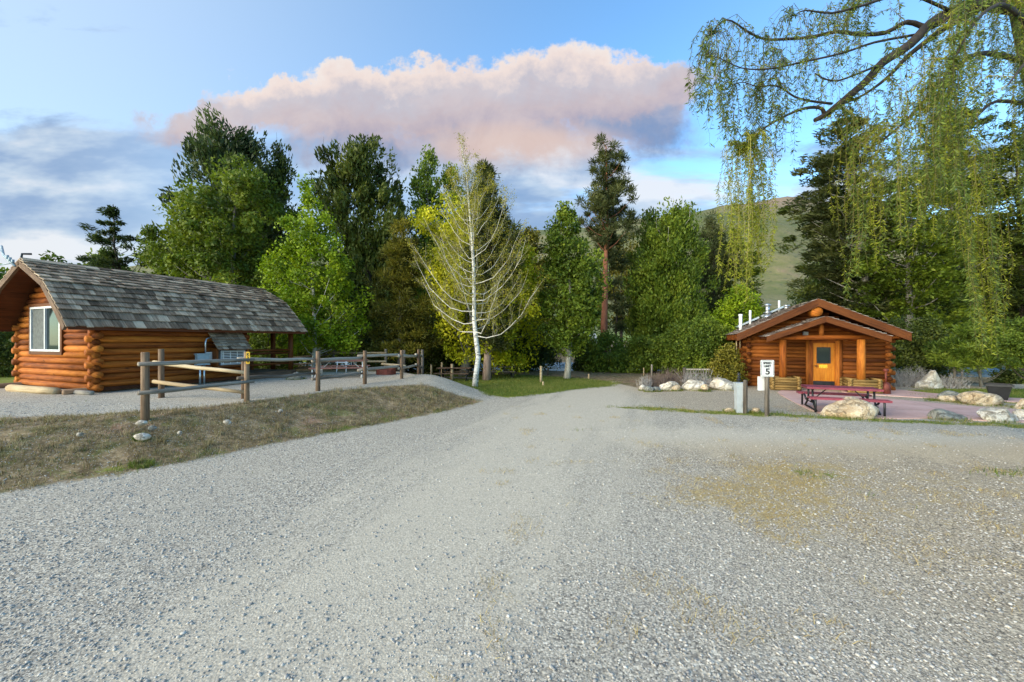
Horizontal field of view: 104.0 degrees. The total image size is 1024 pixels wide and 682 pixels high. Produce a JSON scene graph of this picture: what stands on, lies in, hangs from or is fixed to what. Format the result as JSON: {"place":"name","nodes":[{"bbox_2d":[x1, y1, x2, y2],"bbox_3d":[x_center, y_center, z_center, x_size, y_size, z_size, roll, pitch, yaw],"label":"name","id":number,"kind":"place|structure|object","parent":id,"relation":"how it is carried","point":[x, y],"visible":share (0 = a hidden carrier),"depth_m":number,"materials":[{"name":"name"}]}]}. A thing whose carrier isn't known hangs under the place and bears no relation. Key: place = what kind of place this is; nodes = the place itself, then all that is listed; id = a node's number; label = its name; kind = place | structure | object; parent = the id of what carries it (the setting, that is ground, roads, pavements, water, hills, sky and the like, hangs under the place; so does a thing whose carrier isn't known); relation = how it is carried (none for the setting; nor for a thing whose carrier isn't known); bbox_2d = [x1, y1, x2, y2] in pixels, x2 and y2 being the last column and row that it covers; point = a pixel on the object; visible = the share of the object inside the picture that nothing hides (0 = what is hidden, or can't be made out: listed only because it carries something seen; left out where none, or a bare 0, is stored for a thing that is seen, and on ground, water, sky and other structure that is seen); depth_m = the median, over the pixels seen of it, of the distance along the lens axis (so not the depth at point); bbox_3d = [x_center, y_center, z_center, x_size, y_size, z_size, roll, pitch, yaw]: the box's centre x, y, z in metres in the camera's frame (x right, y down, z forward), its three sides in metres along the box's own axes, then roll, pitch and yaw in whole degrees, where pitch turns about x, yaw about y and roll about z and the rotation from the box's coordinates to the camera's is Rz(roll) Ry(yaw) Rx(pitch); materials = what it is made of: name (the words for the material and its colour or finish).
{"place":"outdoors","nodes":[
{"label":"outdoors","id":0,"kind":"place"},
{"bbox_2d":[0,382,479,492],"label":"dry bank grass","id":1,"kind":"structure","parent":0,"point":[197,438],"depth_m":8.19,"materials":[{"name":"plant"}]},
{"bbox_2d":[0,341,1023,681],"bbox_3d":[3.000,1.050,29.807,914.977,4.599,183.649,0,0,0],"label":"ground","id":2,"kind":"structure","parent":0,"point":[498,453],"depth_m":4.33,"materials":[{"name":"gravel"}]},
{"bbox_2d":[0,332,14,377],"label":"shrub","id":3,"kind":"object","parent":2,"relation":"on","point":[7,367],"visible":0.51,"depth_m":16.84,"materials":[{"name":"green plant"}]},
{"bbox_2d":[0,263,14,349],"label":"distant tree","id":4,"kind":"object","parent":2,"relation":"on","point":[2,271],"visible":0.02,"depth_m":54.28,"materials":[{"name":"green plant"}]},
{"bbox_2d":[5,384,60,393],"bbox_3d":[-13.896,1.411,11.601,2.424,0.231,0.231,0,0,19],"label":"ground log","id":5,"kind":"object","parent":2,"relation":"on","point":[31,389],"visible":0.95,"depth_m":11.45,"materials":[{"name":"brown wood"}]},
{"bbox_2d":[38,250,72,263],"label":"distant tree","id":6,"kind":"object","parent":2,"relation":"on","point":[49,257],"visible":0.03,"depth_m":59.46,"materials":[{"name":"green plant"}]},
{"bbox_2d":[61,389,94,394],"bbox_3d":[-12.363,1.448,11.299,1.458,0.147,0.147,0,0,16],"label":"ground log","id":7,"kind":"object","parent":2,"relation":"on","point":[84,392],"visible":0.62,"depth_m":11.14,"materials":[{"name":"grey wood"}]},
{"bbox_2d":[77,246,135,271],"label":"distant tree","id":8,"kind":"object","parent":2,"relation":"on","point":[95,254],"visible":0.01,"depth_m":61.09,"materials":[{"name":"green plant"}]},
{"bbox_2d":[75,204,149,271],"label":"pine tree","id":9,"kind":"object","parent":2,"relation":"on","point":[109,258],"visible":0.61,"depth_m":29.70,"materials":[{"name":"green plant"}]},
{"bbox_2d":[133,433,150,439],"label":"stone","id":10,"kind":"object","parent":2,"relation":"on","point":[142,436],"visible":1,"depth_m":6.56,"materials":[{"name":"stone"}]},
{"bbox_2d":[0,245,307,394],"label":"log cabin","id":11,"kind":"object","parent":2,"relation":"on","point":[73,327],"visible":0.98,"depth_m":12.75,"materials":[{"name":"brown wood"}]},
{"bbox_2d":[30,306,59,351],"bbox_3d":[-14.460,-0.375,12.407,1.920,1.390,0.070,0,0,22],"label":"window frame","id":12,"kind":"structure","parent":11,"relation":"in","point":[44,325],"depth_m":12.40,"materials":[{"name":"white paint"}]},
{"bbox_2d":[131,239,187,276],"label":"tree","id":13,"kind":"object","parent":2,"relation":"on","point":[143,258],"visible":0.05,"depth_m":28.05,"materials":[{"name":"green plant"}]},
{"bbox_2d":[152,349,243,398],"bbox_3d":[-8.169,1.008,10.464,2.538,1.592,0.210,0,0,5],"label":"rail fence","id":14,"kind":"object","parent":2,"relation":"on","point":[161,382],"visible":0.57,"depth_m":10.40,"materials":[{"name":"brown wood"}]},
{"bbox_2d":[194,337,210,384],"bbox_3d":[-10.657,0.729,13.833,0.180,1.760,0.518,0,0,22],"label":"electric pedestal","id":15,"kind":"object","parent":2,"relation":"on","point":[202,356],"visible":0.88,"depth_m":13.76,"materials":[{"name":"grey metal"}]},
{"bbox_2d":[136,102,304,347],"bbox_3d":[-22.451,-7.859,32.756,12.050,22.549,10.599,0,0,0],"label":"cottonwood","id":16,"kind":"object","parent":2,"relation":"on","point":[219,143],"visible":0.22,"depth_m":31.50,"materials":[{"name":"green plant"}]},
{"bbox_2d":[135,152,317,361],"bbox_3d":[-18.779,-5.443,26.805,10.494,14.859,9.814,0,0,0],"label":"maple tree","id":17,"kind":"object","parent":2,"relation":"on","point":[215,231],"visible":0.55,"depth_m":25.32,"materials":[{"name":"green plant"}]},
{"bbox_2d":[247,333,311,369],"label":"shrub","id":18,"kind":"object","parent":2,"relation":"on","point":[254,342],"visible":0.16,"depth_m":21.49,"materials":[{"name":"green plant"}]},
{"bbox_2d":[137,350,423,420],"bbox_3d":[-5.349,1.175,13.916,1.459,1.901,12.781,0,0,13],"label":"rail fence","id":19,"kind":"object","parent":2,"relation":"on","point":[145,391],"visible":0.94,"depth_m":9.85,"materials":[{"name":"brown wood"}]},
{"bbox_2d":[261,133,305,340],"bbox_3d":[-20.072,-7.366,35.014,4.502,21.537,4.040,0,0,0],"label":"cottonwood","id":20,"kind":"object","parent":2,"relation":"on","point":[282,168],"visible":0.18,"depth_m":34.63,"materials":[{"name":"green plant"}]},
{"bbox_2d":[255,173,374,369],"bbox_3d":[-10.038,-3.483,20.478,5.791,10.264,4.763,0,0,0],"label":"aspen","id":21,"kind":"object","parent":2,"relation":"on","point":[307,246],"visible":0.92,"depth_m":20.01,"materials":[{"name":"green plant"}]},
{"bbox_2d":[305,296,338,322],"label":"distant tree","id":22,"kind":"object","parent":2,"relation":"on","point":[332,300],"visible":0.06,"depth_m":58.85,"materials":[{"name":"green plant"}]},
{"bbox_2d":[308,360,369,377],"bbox_3d":[-7.168,1.155,16.800,2.100,0.700,1.736,0,0,-12],"label":"picnic table","id":23,"kind":"object","parent":2,"relation":"on","point":[326,366],"visible":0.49,"depth_m":16.52,"materials":[{"name":"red wood"}]},
{"bbox_2d":[276,349,405,372],"bbox_3d":[-9.082,1.168,20.898,7.570,1.517,0.258,0,0,10],"label":"rail fence","id":24,"kind":"object","parent":2,"relation":"on","point":[333,353],"visible":0.45,"depth_m":20.63,"materials":[{"name":"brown wood"}]},
{"bbox_2d":[302,315,396,370],"bbox_3d":[-10.522,0.559,25.927,7.286,5.154,6.267,0,0,0],"label":"shrub","id":25,"kind":"object","parent":2,"relation":"on","point":[365,347],"visible":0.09,"depth_m":25.38,"materials":[{"name":"green plant"}]},
{"bbox_2d":[305,132,417,364],"bbox_3d":[-12.717,-7.128,34.087,9.283,21.076,7.629,0,0,0],"label":"cottonwood","id":26,"kind":"object","parent":2,"relation":"on","point":[357,168],"visible":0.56,"depth_m":32.31,"materials":[{"name":"green plant"}]},
{"bbox_2d":[376,368,395,374],"bbox_3d":[-5.664,1.366,18.000,0.860,0.258,0.860,0,0,0],"label":"fire ring","id":27,"kind":"object","parent":2,"relation":"on","point":[389,371],"visible":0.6,"depth_m":17.64,"materials":[{"name":"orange metal"}]},
{"bbox_2d":[362,217,443,371],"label":"pine tree","id":28,"kind":"object","parent":2,"relation":"on","point":[409,335],"visible":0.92,"depth_m":21.97,"materials":[{"name":"green plant"}]},
{"bbox_2d":[382,340,458,372],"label":"shrub","id":29,"kind":"object","parent":2,"relation":"on","point":[408,362],"visible":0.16,"depth_m":26.59,"materials":[{"name":"green plant"}]},
{"bbox_2d":[406,144,450,329],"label":"poplar","id":30,"kind":"object","parent":2,"relation":"on","point":[423,187],"visible":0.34,"depth_m":36.55,"materials":[{"name":"green plant"}]},
{"bbox_2d":[438,161,467,344],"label":"poplar","id":31,"kind":"object","parent":2,"relation":"on","point":[445,176],"visible":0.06,"depth_m":37.59,"materials":[{"name":"green plant"}]},
{"bbox_2d":[434,367,473,380],"bbox_3d":[-3.110,1.769,21.600,1.800,0.660,1.736,0,0,4],"label":"picnic table","id":32,"kind":"object","parent":2,"relation":"on","point":[467,371],"visible":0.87,"depth_m":21.41,"materials":[{"name":"brown wood"}]},
{"bbox_2d":[411,296,535,372],"bbox_3d":[-2.683,-0.514,27.438,8.809,6.293,7.966,0,0,0],"label":"bush","id":33,"kind":"object","parent":2,"relation":"on","point":[434,350],"visible":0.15,"depth_m":26.24,"materials":[{"name":"green plant"}]},
{"bbox_2d":[405,130,548,386],"bbox_3d":[-1.869,-3.645,17.677,5.392,11.684,5.304,0,0,-39],"label":"birch tree","id":34,"kind":"object","parent":2,"relation":"on","point":[472,280],"visible":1,"depth_m":17.97,"materials":[{"name":"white plant"}]},
{"bbox_2d":[407,191,549,375],"bbox_3d":[-1.711,-3.278,24.116,8.880,10.979,8.131,0,0,0],"label":"willow","id":35,"kind":"object","parent":2,"relation":"on","point":[469,355],"visible":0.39,"depth_m":22.78,"materials":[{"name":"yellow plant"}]},
{"bbox_2d":[454,157,528,379],"bbox_3d":[-1.107,-3.759,21.420,4.150,12.014,3.548,0,0,0],"label":"pine tree","id":36,"kind":"object","parent":2,"relation":"on","point":[497,341],"visible":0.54,"depth_m":20.99,"materials":[{"name":"green plant"}]},
{"bbox_2d":[491,366,514,377],"bbox_3d":[-0.619,1.787,23.200,1.500,0.620,1.736,0,0,-4],"label":"picnic table","id":37,"kind":"object","parent":2,"relation":"on","point":[511,372],"visible":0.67,"depth_m":22.86,"materials":[{"name":"grey wood"}]},
{"bbox_2d":[1,383,1023,508],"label":"verge grass","id":38,"kind":"structure","parent":2,"relation":"on","point":[771,413],"depth_m":10.64,"materials":[{"name":"plant"}]},
{"bbox_2d":[495,313,563,370],"bbox_3d":[1.143,0.399,29.083,5.382,5.012,4.768,0,0,0],"label":"shrub","id":39,"kind":"object","parent":2,"relation":"on","point":[545,356],"visible":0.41,"depth_m":27.85,"materials":[{"name":"green plant"}]},
{"bbox_2d":[510,225,564,365],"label":"maple tree","id":40,"kind":"object","parent":2,"relation":"on","point":[535,237],"visible":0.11,"depth_m":36.42,"materials":[{"name":"green plant"}]},
{"bbox_2d":[536,200,613,378],"bbox_3d":[3.344,-2.815,22.533,3.763,10.168,3.924,0,0,-38],"label":"cottonwood","id":41,"kind":"object","parent":2,"relation":"on","point":[578,271],"visible":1,"depth_m":21.94,"materials":[{"name":"green plant"}]},
{"bbox_2d":[127,376,1023,469],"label":"rocks","id":42,"kind":"object","parent":2,"relation":"on","point":[147,463],"depth_m":10.72,"materials":[{"name":"stone"}]},
{"bbox_2d":[546,258,609,352],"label":"distant tree","id":43,"kind":"object","parent":2,"relation":"on","point":[595,330],"visible":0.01,"depth_m":59.56,"materials":[{"name":"green plant"}]},
{"bbox_2d":[571,337,601,370],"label":"shrub","id":44,"kind":"object","parent":2,"relation":"on","point":[576,366],"visible":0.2,"depth_m":28.04,"materials":[{"name":"green plant"}]},
{"bbox_2d":[573,132,644,363],"bbox_3d":[7.069,-6.457,29.694,4.631,17.673,4.958,0,0,41],"label":"pine tree","id":45,"kind":"object","parent":2,"relation":"on","point":[603,200],"visible":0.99,"depth_m":29.10,"materials":[{"name":"green plant"}]},
{"bbox_2d":[576,329,642,372],"bbox_3d":[6.768,1.087,27.481,4.639,3.830,4.016,0,0,0],"label":"shrub","id":46,"kind":"object","parent":2,"relation":"on","point":[616,358],"visible":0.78,"depth_m":26.85,"materials":[{"name":"green plant"}]},
{"bbox_2d":[592,233,634,339],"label":"pine boughs","id":47,"kind":"object","parent":2,"relation":"on","point":[616,308],"visible":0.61,"depth_m":30.59,"materials":[{"name":"green plant"}]},
{"bbox_2d":[591,232,637,340],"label":"maple tree","id":48,"kind":"object","parent":2,"relation":"on","point":[624,270],"visible":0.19,"depth_m":39.41,"materials":[{"name":"green plant"}]},
{"bbox_2d":[622,206,660,370],"bbox_3d":[11.117,-3.886,33.140,4.050,14.578,3.997,0,0,-44],"label":"cottonwood","id":49,"kind":"object","parent":2,"relation":"on","point":[642,244],"visible":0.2,"depth_m":32.61,"materials":[{"name":"green plant"}]},
{"bbox_2d":[635,374,652,387],"bbox_3d":[5.756,1.757,17.264,0.748,0.765,0.608,0,0,0],"label":"dry brush","id":50,"kind":"object","parent":2,"relation":"on","point":[642,381],"visible":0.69,"depth_m":17.27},
{"bbox_2d":[624,332,668,372],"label":"shrub","id":51,"kind":"object","parent":2,"relation":"on","point":[646,350],"visible":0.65,"depth_m":25.98,"materials":[{"name":"green plant"}]},
{"bbox_2d":[646,372,665,386],"bbox_3d":[6.332,1.723,17.608,0.950,0.836,0.796,0,0,-27],"label":"dry brush","id":52,"kind":"object","parent":2,"relation":"on","point":[656,380],"visible":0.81,"depth_m":17.52,"materials":[{"name":"plant"}]},
{"bbox_2d":[659,381,678,390],"bbox_3d":[6.739,1.966,17.140,0.806,0.507,0.557,0,0,0],"label":"boulder","id":53,"kind":"object","parent":2,"relation":"on","point":[667,385],"visible":0.66,"depth_m":16.97,"materials":[{"name":"stone"}]},
{"bbox_2d":[656,366,683,386],"bbox_3d":[7.139,1.607,18.015,1.367,1.063,0.902,0,0,0],"label":"dry brush","id":54,"kind":"object","parent":2,"relation":"on","point":[668,377],"visible":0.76,"depth_m":17.91,"materials":[{"name":"plant"}]},
{"bbox_2d":[621,195,720,339],"bbox_3d":[11.849,-3.885,30.939,6.581,14.579,6.120,0,0,-33],"label":"cottonwood","id":55,"kind":"object","parent":2,"relation":"on","point":[662,278],"visible":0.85,"depth_m":29.89,"materials":[{"name":"green plant"}]},
{"bbox_2d":[654,319,696,375],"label":"shrub","id":56,"kind":"object","parent":2,"relation":"on","point":[669,350],"visible":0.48,"depth_m":24.71,"materials":[{"name":"green plant"}]},
{"bbox_2d":[681,379,704,390],"bbox_3d":[7.777,1.914,17.222,1.018,0.519,0.656,0,0,0],"label":"boulder","id":57,"kind":"object","parent":2,"relation":"on","point":[690,384],"visible":0.77,"depth_m":17.04,"materials":[{"name":"stone"}]},
{"bbox_2d":[683,367,710,381],"bbox_3d":[8.483,1.681,18.361,1.240,0.920,0.100,0,0,4],"label":"picket rail","id":58,"kind":"object","parent":2,"relation":"on","point":[684,370],"visible":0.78,"depth_m":18.33,"materials":[{"name":"grey wood"}]},
{"bbox_2d":[676,370,721,384],"bbox_3d":[8.234,1.642,17.818,1.891,0.992,1.452,0,0,0],"label":"dry brush","id":59,"kind":"object","parent":2,"relation":"on","point":[703,379],"visible":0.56,"depth_m":17.68,"materials":[{"name":"plant"}]},
{"bbox_2d":[671,314,735,379],"bbox_3d":[10.651,0.434,21.933,3.635,3.893,3.082,0,0,0],"label":"shrub","id":60,"kind":"object","parent":2,"relation":"on","point":[704,339],"visible":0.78,"depth_m":21.51,"materials":[{"name":"green plant"}]},
{"bbox_2d":[407,372,1023,402],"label":"lawn grass","id":61,"kind":"structure","parent":2,"relation":"on","point":[610,381],"depth_m":18.87,"materials":[{"name":"plant"}]},
{"bbox_2d":[690,210,744,325],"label":"pine tree","id":62,"kind":"object","parent":2,"relation":"on","point":[712,229],"visible":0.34,"depth_m":35.46,"materials":[{"name":"green plant"}]},
{"bbox_2d":[709,377,733,389],"bbox_3d":[9.153,1.948,17.431,1.265,0.705,1.021,3,0,0],"label":"boulder","id":63,"kind":"object","parent":2,"relation":"on","point":[717,383],"visible":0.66,"depth_m":17.10,"materials":[{"name":"stone"}]},
{"bbox_2d":[425,405,1023,681],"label":"dry straw","id":64,"kind":"object","parent":2,"relation":"on","point":[735,479],"visible":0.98,"depth_m":4.92,"materials":[{"name":"plant"}]},
{"bbox_2d":[706,341,749,381],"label":"shrub","id":65,"kind":"object","parent":2,"relation":"on","point":[727,363],"visible":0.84,"depth_m":18.00,"materials":[{"name":"green plant"}]},
{"bbox_2d":[688,229,770,321],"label":"tree","id":66,"kind":"object","parent":2,"relation":"on","point":[756,271],"visible":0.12,"depth_m":37.63,"materials":[{"name":"green plant"}]},
{"bbox_2d":[708,284,764,345],"bbox_3d":[12.559,-0.527,23.029,3.511,5.663,3.057,0,0,0],"label":"shrub","id":67,"kind":"object","parent":2,"relation":"on","point":[731,305],"visible":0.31,"depth_m":22.64,"materials":[{"name":"green plant"}]},
{"bbox_2d":[733,382,742,412],"bbox_3d":[6.680,1.710,11.737,0.260,0.984,0.265,0,0,8],"label":"utility pedestal","id":68,"kind":"object","parent":2,"relation":"on","point":[738,396],"visible":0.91,"depth_m":11.66,"materials":[{"name":"grey plastic"}]},
{"bbox_2d":[743,380,747,413],"bbox_3d":[6.767,1.691,11.600,0.116,1.124,0.122,0,0,0],"label":"wooden post","id":69,"kind":"object","parent":2,"relation":"on","point":[745,396],"visible":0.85,"depth_m":11.56,"materials":[{"name":"grey wood"}]},
{"bbox_2d":[757,360,773,415],"bbox_3d":[7.140,1.419,11.259,0.370,1.775,0.165,0,0,3],"label":"speed sign","id":70,"kind":"object","parent":2,"relation":"on","point":[766,369],"visible":1,"depth_m":11.20,"materials":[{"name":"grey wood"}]},
{"bbox_2d":[769,375,801,390],"bbox_3d":[11.651,1.779,17.186,1.100,0.584,0.940,0,0,21],"label":"log planter","id":71,"kind":"object","parent":2,"relation":"on","point":[793,382],"visible":0.79,"depth_m":16.81,"materials":[{"name":"wood"}]},
{"bbox_2d":[725,299,912,389],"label":"log washhouse","id":72,"kind":"structure","parent":2,"relation":"on","point":[818,342],"depth_m":17.43,"materials":[{"name":"brown wood"}]},
{"bbox_2d":[813,343,834,385],"bbox_3d":[13.744,1.070,17.632,0.800,1.960,0.148,0,0,21],"label":"door","id":73,"kind":"structure","parent":72,"relation":"in","point":[823,353],"depth_m":17.63,"materials":[{"name":"orange wood"}]},
{"bbox_2d":[782,262,861,308],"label":"distant tree","id":74,"kind":"object","parent":2,"relation":"on","point":[815,281],"visible":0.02,"depth_m":52.77,"materials":[{"name":"green plant"}]},
{"bbox_2d":[771,153,899,321],"bbox_3d":[26.845,-6.074,32.811,7.932,18.969,8.407,0,0,-40],"label":"douglas fir","id":75,"kind":"object","parent":2,"relation":"on","point":[806,292],"visible":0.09,"depth_m":33.20,"materials":[{"name":"green plant"}]},
{"bbox_2d":[820,396,879,418],"bbox_3d":[9.543,2.027,11.212,1.500,0.922,1.018,3,0,0],"label":"boulder","id":76,"kind":"object","parent":2,"relation":"on","point":[853,407],"visible":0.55,"depth_m":10.98,"materials":[{"name":"stone"}]},
{"bbox_2d":[684,0,1023,359],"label":"weeping willow","id":77,"kind":"object","parent":2,"relation":"on","point":[957,13],"visible":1,"depth_m":6.11,"materials":[{"name":"green plant"}]},
{"bbox_2d":[783,105,931,355],"bbox_3d":[24.828,-6.716,29.125,9.053,20.265,7.239,0,0,0],"label":"douglas fir","id":78,"kind":"object","parent":2,"relation":"on","point":[821,163],"visible":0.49,"depth_m":28.79,"materials":[{"name":"plant"}]},
{"bbox_2d":[834,164,986,375],"bbox_3d":[26.684,-4.031,27.092,8.750,14.922,7.250,0,0,0],"label":"cottonwood","id":79,"kind":"object","parent":2,"relation":"on","point":[946,294],"visible":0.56,"depth_m":25.98,"materials":[{"name":"green plant"}]},
{"bbox_2d":[891,364,929,386],"bbox_3d":[18.432,1.592,18.521,2.636,1.102,1.807,0,0,0],"label":"dry brush","id":80,"kind":"object","parent":2,"relation":"on","point":[902,380],"visible":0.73,"depth_m":18.42,"materials":[{"name":"plant"}]},
{"bbox_2d":[890,313,957,382],"bbox_3d":[21.239,0.497,21.108,3.519,3.936,3.331,0,0,-43],"label":"shrub","id":81,"kind":"object","parent":2,"relation":"on","point":[925,330],"visible":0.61,"depth_m":20.55,"materials":[{"name":"green plant"}]},
{"bbox_2d":[914,370,943,388],"bbox_3d":[18.618,1.888,17.877,1.114,1.194,0.682,0,0,0],"label":"boulder","id":82,"kind":"object","parent":2,"relation":"on","point":[931,378],"visible":0.66,"depth_m":17.68,"materials":[{"name":"stone"}]},
{"bbox_2d":[841,389,1022,402],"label":"footpath","id":83,"kind":"structure","parent":2,"relation":"on","point":[898,393],"depth_m":15.48,"materials":[{"name":"pink concrete"}]},
{"bbox_2d":[839,376,882,393],"bbox_3d":[14.130,1.779,16.221,1.100,0.584,0.940,0,0,21],"label":"log planter","id":84,"kind":"object","parent":83,"relation":"on","point":[867,382],"visible":0.73,"depth_m":15.89,"materials":[{"name":"wood"}]},
{"bbox_2d":[882,369,890,393],"bbox_3d":[14.701,1.595,15.730,0.300,1.010,0.300,0,0,0],"label":"ash receptacle","id":85,"kind":"object","parent":83,"relation":"on","point":[886,388],"visible":0.82,"depth_m":15.65,"materials":[{"name":"red metal"}]},
{"bbox_2d":[937,390,959,396],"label":"boulder","id":86,"kind":"object","parent":83,"relation":"on","point":[946,392],"visible":0.27,"depth_m":14.54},
{"bbox_2d":[983,383,1014,399],"bbox_3d":[17.267,1.810,14.200,0.650,0.575,0.650,0,0,45],"label":"planter tub","id":87,"kind":"object","parent":83,"relation":"on","point":[1003,391],"visible":0.88,"depth_m":14.01,"materials":[{"name":"black metal"}]},
{"bbox_2d":[927,409,967,420],"bbox_3d":[11.794,2.055,10.831,0.814,0.434,0.556,0,0,0],"label":"boulder","id":88,"kind":"object","parent":2,"relation":"on","point":[941,413],"visible":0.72,"depth_m":10.71,"materials":[{"name":"stone"}]},
{"bbox_2d":[937,395,958,401],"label":"boulder","id":89,"kind":"object","parent":2,"relation":"on","point":[949,397],"visible":0.57,"depth_m":13.74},
{"bbox_2d":[885,239,1023,337],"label":"cottonwood","id":90,"kind":"object","parent":2,"relation":"on","point":[1012,312],"visible":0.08,"depth_m":29.93,"materials":[{"name":"green plant"}]},
{"bbox_2d":[937,372,973,388],"bbox_3d":[19.567,1.759,17.893,2.090,0.756,1.179,0,0,0],"label":"dry brush","id":91,"kind":"object","parent":2,"relation":"on","point":[952,386],"visible":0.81,"depth_m":17.62,"materials":[{"name":"plant"}]},
{"bbox_2d":[893,83,1023,372],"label":"douglas fir","id":92,"kind":"object","parent":2,"relation":"on","point":[1015,241],"visible":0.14,"depth_m":29.43,"materials":[{"name":"green plant"}]},
{"bbox_2d":[922,317,1019,386],"bbox_3d":[21.045,0.584,18.438,3.720,3.458,3.314,0,0,0],"label":"shrub","id":93,"kind":"object","parent":2,"relation":"on","point":[957,353],"visible":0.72,"depth_m":18.06,"materials":[{"name":"green plant"}]},
{"bbox_2d":[924,120,1023,372],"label":"douglas fir","id":94,"kind":"object","parent":2,"relation":"on","point":[1018,276],"visible":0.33,"depth_m":29.55,"materials":[{"name":"green plant"}]},
{"bbox_2d":[956,391,1003,405],"bbox_3d":[15.556,1.942,13.255,1.242,0.553,0.778,7,0,0],"label":"boulder","id":95,"kind":"object","parent":2,"relation":"on","point":[976,398],"visible":0.84,"depth_m":13.02,"materials":[{"name":"stone"}]},
{"bbox_2d":[976,408,1018,422],"bbox_3d":[12.828,2.026,10.547,0.862,0.522,0.614,0,0,25],"label":"boulder","id":96,"kind":"object","parent":2,"relation":"on","point":[991,414],"visible":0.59,"depth_m":10.43,"materials":[{"name":"stone"}]},
{"bbox_2d":[987,365,1023,383],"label":"shrub","id":97,"kind":"object","parent":2,"relation":"on","point":[1007,376],"visible":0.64,"depth_m":19.88,"materials":[{"name":"green plant"}]},
{"bbox_2d":[988,316,1023,378],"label":"shrub","id":98,"kind":"object","parent":2,"relation":"on","point":[1013,345],"visible":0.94,"depth_m":15.64,"materials":[{"name":"green plant"}]},
{"bbox_2d":[1011,409,1023,419],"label":"boulder","id":99,"kind":"object","parent":2,"relation":"on","point":[1019,413],"visible":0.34,"depth_m":10.62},
{"bbox_2d":[0,0,1023,272],"label":"sky","id":100,"kind":"structure","parent":0,"point":[99,99],"materials":[{"name":"blue"}]},
{"bbox_2d":[10,196,1016,340],"bbox_3d":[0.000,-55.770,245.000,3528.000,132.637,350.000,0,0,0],"label":"hill","id":101,"kind":"structure","parent":0,"point":[780,271],"depth_m":198.12,"materials":[{"name":"plant"}]},
{"bbox_2d":[299,362,1011,376],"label":"river","id":102,"kind":"structure","parent":0,"point":[985,373],"depth_m":34.81,"materials":[{"name":"liquid"}]},
{"bbox_2d":[778,390,1023,422],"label":"patio","id":103,"kind":"structure","parent":0,"point":[910,409],"depth_m":12.50,"materials":[{"name":"pink concrete"}]},
{"bbox_2d":[796,384,892,415],"bbox_3d":[9.880,1.730,12.050,1.860,0.695,1.630,0,0,24],"label":"picnic table","id":104,"kind":"object","parent":103,"relation":"on","point":[813,398],"visible":0.82,"depth_m":11.92,"materials":[{"name":"wood"}]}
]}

